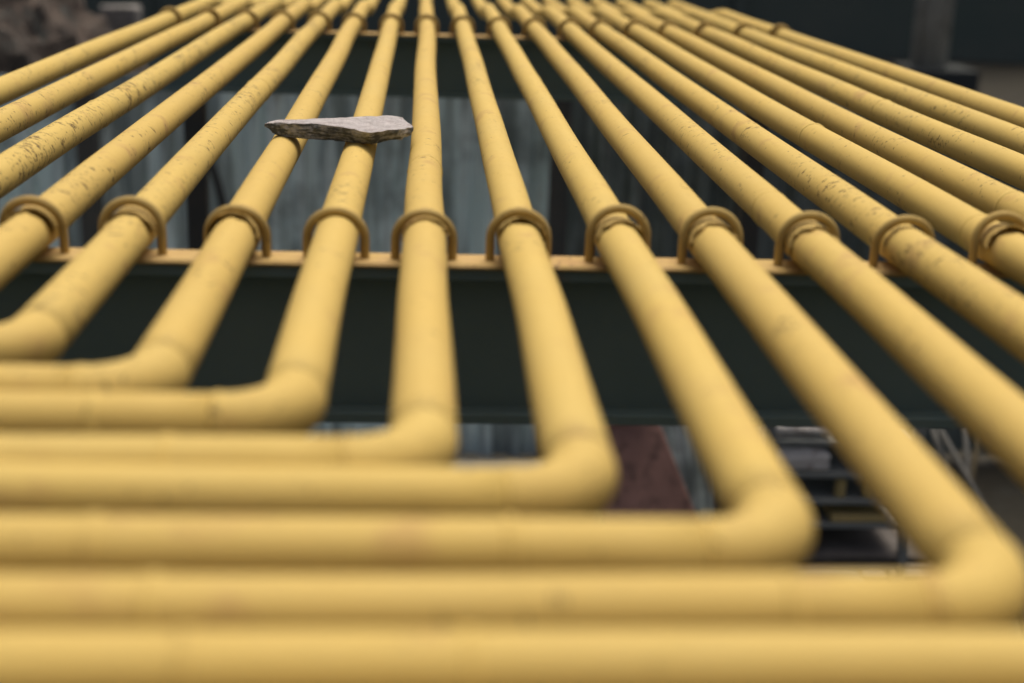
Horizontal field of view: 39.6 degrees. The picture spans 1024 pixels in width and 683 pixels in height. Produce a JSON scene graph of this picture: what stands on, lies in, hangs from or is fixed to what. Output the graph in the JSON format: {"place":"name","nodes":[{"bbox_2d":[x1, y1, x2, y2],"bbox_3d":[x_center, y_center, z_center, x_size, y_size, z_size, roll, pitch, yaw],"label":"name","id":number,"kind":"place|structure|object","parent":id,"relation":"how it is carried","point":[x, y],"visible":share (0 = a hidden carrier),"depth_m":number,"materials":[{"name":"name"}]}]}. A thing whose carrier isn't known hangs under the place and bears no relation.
{"place":"outdoors","nodes":[
{"label":"outdoors","id":0,"kind":"place"},
{"bbox_2d":[452,460,541,466],"bbox_3d":[-2.388,0.954,6.928,5.350,0.160,1.740,1,17,-4],"label":"paved strip","id":1,"kind":"object","parent":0,"point":[481,463],"depth_m":7.83,"materials":[{"name":"concrete"}]},
{"bbox_2d":[143,39,1023,629],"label":"ground","id":2,"kind":"structure","parent":0,"point":[999,487],"depth_m":8.14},
{"bbox_2d":[0,0,144,75],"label":"rubble heap","id":3,"kind":"object","parent":2,"relation":"on","point":[33,31],"visible":0.03,"depth_m":10.51,"materials":[{"name":"stone"}]},
{"bbox_2d":[98,4,141,45],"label":"concrete block","id":4,"kind":"structure","parent":2,"relation":"on","point":[118,17],"depth_m":12.49,"materials":[{"name":"grey concrete"}]},
{"bbox_2d":[0,71,572,459],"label":"corrugated fence","id":5,"kind":"object","parent":2,"relation":"on","point":[467,206],"visible":0.03,"depth_m":7.52,"materials":[{"name":"metal"}]},
{"bbox_2d":[209,163,226,207],"bbox_3d":[-1.588,-0.647,7.375,0.241,1.168,0.063,1,17,-4],"label":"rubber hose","id":6,"kind":"object","parent":5,"relation":"hanging from","point":[217,184],"visible":0.17,"depth_m":7.32,"materials":[{"name":"black rubber"}]},
{"bbox_2d":[148,27,783,517],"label":"support beam","id":7,"kind":"structure","parent":2,"relation":"on","point":[450,77],"depth_m":4.85,"materials":[{"name":"black metal"}]},
{"bbox_2d":[0,0,297,198],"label":"yellow pipe","id":8,"kind":"object","parent":7,"relation":"on","point":[25,159],"visible":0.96,"depth_m":2.65,"materials":[{"name":"metal"}]},
{"bbox_2d":[159,7,182,23],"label":"pipe clamp","id":9,"kind":"object","parent":7,"relation":"on","point":[179,14],"visible":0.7,"depth_m":4.73,"materials":[{"name":"yellow metal"}]},
{"bbox_2d":[0,0,405,435],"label":"yellow pipe","id":10,"kind":"object","parent":7,"relation":"on","point":[289,397],"visible":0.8,"depth_m":1.14,"materials":[{"name":"metal"}]},
{"bbox_2d":[264,115,413,143],"bbox_3d":[-0.268,-0.338,2.288,0.229,0.027,0.172,-5,18,-21],"label":"stone slab","id":11,"kind":"object","parent":10,"relation":"on","point":[371,129],"depth_m":2.28,"materials":[{"name":"grey stone"}]},
{"bbox_2d":[197,7,220,26],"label":"pipe clamp","id":12,"kind":"object","parent":7,"relation":"on","point":[214,12],"visible":0.64,"depth_m":4.74,"materials":[{"name":"yellow metal"}]},
{"bbox_2d":[0,0,457,465],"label":"yellow pipe","id":13,"kind":"object","parent":7,"relation":"on","point":[422,431],"visible":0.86,"depth_m":1.10,"materials":[{"name":"metal"}]},
{"bbox_2d":[235,9,258,29],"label":"pipe clamp","id":14,"kind":"object","parent":7,"relation":"on","point":[254,15],"visible":0.66,"depth_m":4.74,"materials":[{"name":"yellow metal"}]},
{"bbox_2d":[270,10,294,30],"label":"pipe clamp","id":15,"kind":"object","parent":7,"relation":"on","point":[288,14],"visible":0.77,"depth_m":4.75,"materials":[{"name":"yellow metal"}]},
{"bbox_2d":[307,11,330,31],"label":"pipe clamp","id":16,"kind":"object","parent":7,"relation":"on","point":[322,13],"visible":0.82,"depth_m":4.76,"materials":[{"name":"yellow metal"}]},
{"bbox_2d":[342,12,365,32],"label":"pipe clamp","id":17,"kind":"object","parent":7,"relation":"on","point":[348,15],"visible":0.77,"depth_m":4.76,"materials":[{"name":"metal"}]},
{"bbox_2d":[379,13,403,33],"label":"pipe clamp","id":18,"kind":"object","parent":7,"relation":"on","point":[398,18],"visible":0.95,"depth_m":4.78,"materials":[{"name":"metal"}]},
{"bbox_2d":[415,14,438,34],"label":"pipe clamp","id":19,"kind":"object","parent":7,"relation":"on","point":[431,17],"visible":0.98,"depth_m":4.79,"materials":[{"name":"yellow metal"}]},
{"bbox_2d":[450,15,474,34],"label":"pipe clamp","id":20,"kind":"object","parent":7,"relation":"on","point":[455,20],"visible":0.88,"depth_m":4.79,"materials":[{"name":"yellow metal"}]},
{"bbox_2d":[487,16,510,35],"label":"pipe clamp","id":21,"kind":"object","parent":7,"relation":"on","point":[494,19],"visible":0.83,"depth_m":4.80,"materials":[{"name":"yellow metal"}]},
{"bbox_2d":[522,17,545,36],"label":"pipe clamp","id":22,"kind":"object","parent":7,"relation":"on","point":[538,19],"visible":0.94,"depth_m":4.81,"materials":[{"name":"metal"}]},
{"bbox_2d":[557,18,581,37],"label":"pipe clamp","id":23,"kind":"object","parent":7,"relation":"on","point":[574,21],"visible":0.73,"depth_m":4.81,"materials":[{"name":"yellow metal"}]},
{"bbox_2d":[588,19,611,37],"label":"pipe clamp","id":24,"kind":"object","parent":7,"relation":"on","point":[594,23],"visible":0.75,"depth_m":4.83,"materials":[{"name":"metal"}]},
{"bbox_2d":[623,20,645,36],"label":"pipe clamp","id":25,"kind":"object","parent":7,"relation":"on","point":[629,24],"visible":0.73,"depth_m":4.83,"materials":[{"name":"yellow metal"}]},
{"bbox_2d":[657,21,679,35],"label":"pipe clamp","id":26,"kind":"object","parent":7,"relation":"on","point":[663,24],"visible":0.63,"depth_m":4.84,"materials":[{"name":"metal"}]},
{"bbox_2d":[694,21,716,36],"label":"pipe clamp","id":27,"kind":"object","parent":7,"relation":"on","point":[702,24],"visible":0.62,"depth_m":4.84,"materials":[{"name":"yellow metal"}]},
{"bbox_2d":[732,22,754,36],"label":"pipe clamp","id":28,"kind":"object","parent":7,"relation":"on","point":[739,26],"visible":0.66,"depth_m":4.86,"materials":[{"name":"yellow metal"}]},
{"bbox_2d":[768,24,789,35],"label":"pipe clamp","id":29,"kind":"object","parent":7,"relation":"on","point":[773,29],"visible":0.6,"depth_m":4.85,"materials":[{"name":"yellow metal"}]},
{"bbox_2d":[566,0,1023,285],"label":"yellow pipe","id":30,"kind":"object","parent":7,"relation":"on","point":[950,217],"visible":0.93,"depth_m":2.37,"materials":[{"name":"metal"}]},
{"bbox_2d":[0,247,1023,428],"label":"support beam","id":31,"kind":"structure","parent":2,"relation":"on","point":[628,386],"depth_m":1.81,"materials":[{"name":"metal"}]},
{"bbox_2d":[0,195,69,253],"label":"pipe clamp","id":32,"kind":"object","parent":31,"relation":"on","point":[52,212],"visible":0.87,"depth_m":1.71,"materials":[{"name":"yellow metal"}]},
{"bbox_2d":[0,0,230,105],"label":"yellow pipe","id":33,"kind":"object","parent":31,"relation":"on","point":[18,83],"visible":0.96,"depth_m":3.55,"materials":[{"name":"metal"}]},
{"bbox_2d":[98,196,166,254],"bbox_3d":[-0.463,-0.130,1.732,0.082,0.095,0.055,1,17,-4],"label":"pipe clamp","id":34,"kind":"object","parent":31,"relation":"on","point":[148,212],"visible":0.67,"depth_m":1.72,"materials":[{"name":"yellow metal"}]},
{"bbox_2d":[0,0,265,142],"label":"yellow pipe","id":35,"kind":"object","parent":31,"relation":"on","point":[25,112],"visible":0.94,"depth_m":3.12,"materials":[{"name":"metal"}]},
{"bbox_2d":[0,0,327,289],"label":"yellow pipe","id":36,"kind":"object","parent":31,"relation":"on","point":[27,237],"visible":0.98,"depth_m":2.16,"materials":[{"name":"metal"}]},
{"bbox_2d":[0,0,353,364],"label":"yellow pipe","id":37,"kind":"object","parent":31,"relation":"on","point":[47,323],"visible":0.94,"depth_m":1.63,"materials":[{"name":"metal"}]},
{"bbox_2d":[0,0,378,391],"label":"yellow pipe","id":38,"kind":"object","parent":31,"relation":"on","point":[169,353],"visible":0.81,"depth_m":1.40,"materials":[{"name":"metal"}]},
{"bbox_2d":[203,204,270,256],"bbox_3d":[-0.336,-0.122,1.731,0.082,0.089,0.055,1,17,-4],"label":"pipe clamp","id":39,"kind":"object","parent":31,"relation":"on","point":[257,220],"visible":0.79,"depth_m":1.73,"materials":[{"name":"yellow metal"}]},
{"bbox_2d":[0,0,617,517],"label":"yellow pipe","id":40,"kind":"object","parent":31,"relation":"on","point":[574,474],"visible":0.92,"depth_m":0.97,"materials":[{"name":"metal"}]},
{"bbox_2d":[303,207,368,258],"bbox_3d":[-0.217,-0.124,1.752,0.082,0.087,0.014,1,17,-4],"label":"pipe clamp","id":41,"kind":"object","parent":31,"relation":"on","point":[321,214],"visible":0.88,"depth_m":1.74,"materials":[{"name":"yellow metal"}]},
{"bbox_2d":[0,0,813,574],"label":"yellow pipe","id":42,"kind":"object","parent":31,"relation":"on","point":[764,524],"visible":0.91,"depth_m":0.89,"materials":[{"name":"metal"}]},
{"bbox_2d":[391,208,456,259],"bbox_3d":[-0.109,-0.121,1.754,0.082,0.088,0.042,1,17,-4],"label":"pipe clamp","id":43,"kind":"object","parent":31,"relation":"on","point":[404,222],"visible":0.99,"depth_m":1.75,"materials":[{"name":"yellow metal"}]},
{"bbox_2d":[0,0,1023,629],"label":"yellow pipe","id":44,"kind":"object","parent":31,"relation":"on","point":[964,550],"visible":0.88,"depth_m":0.82,"materials":[{"name":"metal"}]},
{"bbox_2d":[0,0,1023,682],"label":"yellow pipe","id":45,"kind":"object","parent":31,"relation":"on","point":[968,390],"visible":0.95,"depth_m":0.75,"materials":[{"name":"metal"}]},
{"bbox_2d":[485,207,550,260],"bbox_3d":[0.008,-0.121,1.763,0.082,0.091,0.060,1,17,-4],"label":"pipe clamp","id":46,"kind":"object","parent":31,"relation":"on","point":[500,221],"visible":0.91,"depth_m":1.75,"materials":[{"name":"yellow metal"}]},
{"bbox_2d":[584,204,650,262],"bbox_3d":[0.133,-0.121,1.766,0.082,0.097,0.051,1,17,-4],"label":"pipe clamp","id":47,"kind":"object","parent":31,"relation":"on","point":[599,223],"visible":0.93,"depth_m":1.76,"materials":[{"name":"yellow metal"}]},
{"bbox_2d":[677,207,742,263],"bbox_3d":[0.249,-0.120,1.778,0.082,0.095,0.052,1,17,-4],"label":"pipe clamp","id":48,"kind":"object","parent":31,"relation":"on","point":[696,222],"visible":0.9,"depth_m":1.77,"materials":[{"name":"yellow metal"}]},
{"bbox_2d":[542,0,1023,362],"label":"yellow pipe","id":49,"kind":"object","parent":31,"relation":"on","point":[988,305],"visible":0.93,"depth_m":1.94,"materials":[{"name":"metal"}]},
{"bbox_2d":[590,0,1023,224],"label":"yellow pipe","id":50,"kind":"object","parent":31,"relation":"on","point":[981,192],"visible":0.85,"depth_m":2.69,"materials":[{"name":"metal"}]},
{"bbox_2d":[773,211,840,265],"bbox_3d":[0.372,-0.116,1.781,0.082,0.094,0.066,1,17,-4],"label":"pipe clamp","id":51,"kind":"object","parent":31,"relation":"on","point":[792,227],"visible":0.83,"depth_m":1.77,"materials":[{"name":"yellow metal"}]},
{"bbox_2d":[615,0,1023,190],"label":"yellow pipe","id":52,"kind":"object","parent":31,"relation":"on","point":[1002,163],"visible":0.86,"depth_m":3.03,"materials":[{"name":"metal"}]},
{"bbox_2d":[642,0,1023,154],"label":"yellow pipe","id":53,"kind":"object","parent":31,"relation":"on","point":[1008,135],"visible":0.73,"depth_m":3.39,"materials":[{"name":"metal"}]},
{"bbox_2d":[667,0,1023,127],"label":"yellow pipe","id":54,"kind":"object","parent":31,"relation":"on","point":[1011,113],"visible":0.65,"depth_m":3.68,"materials":[{"name":"metal"}]},
{"bbox_2d":[869,215,934,266],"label":"pipe clamp","id":55,"kind":"object","parent":31,"relation":"on","point":[924,226],"visible":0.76,"depth_m":1.78,"materials":[{"name":"yellow metal"}]},
{"bbox_2d":[968,211,1023,266],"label":"pipe clamp","id":56,"kind":"object","parent":31,"relation":"on","point":[983,233],"visible":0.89,"depth_m":1.80,"materials":[{"name":"yellow metal"}]},
{"bbox_2d":[84,0,1023,63],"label":"dark shed","id":57,"kind":"structure","parent":2,"relation":"on","point":[992,31],"depth_m":31.79,"materials":[{"name":"black metal"}]},
{"bbox_2d":[600,425,696,517],"bbox_3d":[0.528,0.673,5.608,0.966,1.517,0.232,10,19,25],"label":"rusty plate","id":58,"kind":"object","parent":2,"relation":"on","point":[650,483],"visible":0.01,"depth_m":5.59,"materials":[{"name":"brown metal"}]},
{"bbox_2d":[661,426,714,517],"bbox_3d":[0.929,0.614,6.098,0.842,1.400,0.319,1,17,-4],"label":"metal sheet","id":59,"kind":"object","parent":2,"relation":"on","point":[697,484],"visible":0.06,"depth_m":6.08,"materials":[{"name":"grey metal"}]},
{"bbox_2d":[566,101,1023,453],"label":"sheet metal wall","id":60,"kind":"structure","parent":2,"relation":"on","point":[623,183],"depth_m":7.76,"materials":[{"name":"metal"}]},
{"bbox_2d":[760,427,923,572],"bbox_3d":[1.237,0.719,5.801,0.606,1.300,0.536,1,17,-4],"label":"storage rack","id":61,"kind":"object","parent":2,"relation":"on","point":[816,489],"visible":0.11,"depth_m":5.54,"materials":[{"name":"metal"}]},
{"bbox_2d":[762,427,826,436],"bbox_3d":[1.084,0.289,5.554,0.270,0.075,0.320,1,17,-4],"label":"sack","id":62,"kind":"object","parent":61,"relation":"on","point":[799,431],"visible":0.24,"depth_m":5.42,"materials":[{"name":"grey fabric"}]},
{"bbox_2d":[761,428,830,470],"bbox_3d":[1.092,0.412,5.561,0.254,0.102,0.272,1,17,-4],"label":"sack","id":63,"kind":"object","parent":61,"relation":"on","point":[809,458],"visible":0.4,"depth_m":5.44,"materials":[{"name":"grey fabric"}]},
{"bbox_2d":[834,478,846,497],"bbox_3d":[1.273,0.563,5.514,0.043,0.075,0.043,1,17,-4],"label":"can","id":64,"kind":"object","parent":61,"relation":"on","point":[840,488],"visible":0.91,"depth_m":5.50,"materials":[{"name":"metal"}]},
{"bbox_2d":[821,505,886,521],"bbox_3d":[1.342,0.645,5.675,0.220,0.027,0.310,1,17,-4],"label":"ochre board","id":65,"kind":"object","parent":61,"relation":"on","point":[855,513],"visible":0.44,"depth_m":5.55,"materials":[{"name":"wood"}]},
{"bbox_2d":[862,485,871,497],"bbox_3d":[1.383,0.565,5.521,0.043,0.075,0.043,1,17,-4],"label":"can","id":66,"kind":"object","parent":61,"relation":"on","point":[865,493],"visible":0.26,"depth_m":5.51,"materials":[{"name":"metal"}]},
{"bbox_2d":[862,564,926,572],"bbox_3d":[1.605,1.053,6.776,1.200,0.135,0.620,1,17,-4],"label":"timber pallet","id":67,"kind":"object","parent":2,"relation":"on","point":[912,568],"depth_m":6.60,"materials":[{"name":"brown wood"}]},
{"bbox_2d":[891,0,979,91],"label":"column","id":68,"kind":"structure","parent":2,"relation":"on","point":[931,37],"depth_m":25.70,"materials":[{"name":"grey concrete"}]},
{"bbox_2d":[929,428,951,476],"bbox_3d":[1.849,0.887,5.898,0.025,0.952,0.544,-5,18,-20],"label":"steel bar","id":69,"kind":"object","parent":2,"relation":"on","point":[938,446],"visible":0.27,"depth_m":5.95,"materials":[{"name":"grey metal"}]},
{"bbox_2d":[962,429,971,498],"bbox_3d":[1.884,0.826,5.898,0.026,1.070,0.524,2,17,0],"label":"steel bar","id":70,"kind":"object","parent":2,"relation":"on","point":[966,452],"visible":0.24,"depth_m":5.92,"materials":[{"name":"grey metal"}]},
{"bbox_2d":[970,440,980,492],"bbox_3d":[1.943,0.691,6.071,0.025,1.231,0.596,10,19,24],"label":"steel bar","id":71,"kind":"object","parent":2,"relation":"on","point":[976,451],"depth_m":6.07,"materials":[{"name":"grey metal"}]},
{"bbox_2d":[936,428,1023,629],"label":"steel bar","id":72,"kind":"object","parent":2,"relation":"on","point":[964,472],"visible":0.52,"depth_m":5.87,"materials":[{"name":"grey metal"}]},
{"bbox_2d":[803,528,921,563],"bbox_3d":[1.379,0.808,5.721,0.571,0.061,0.316,1,17,-4],"label":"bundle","id":73,"kind":"object","parent":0,"point":[850,546],"visible":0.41,"depth_m":5.61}
]}

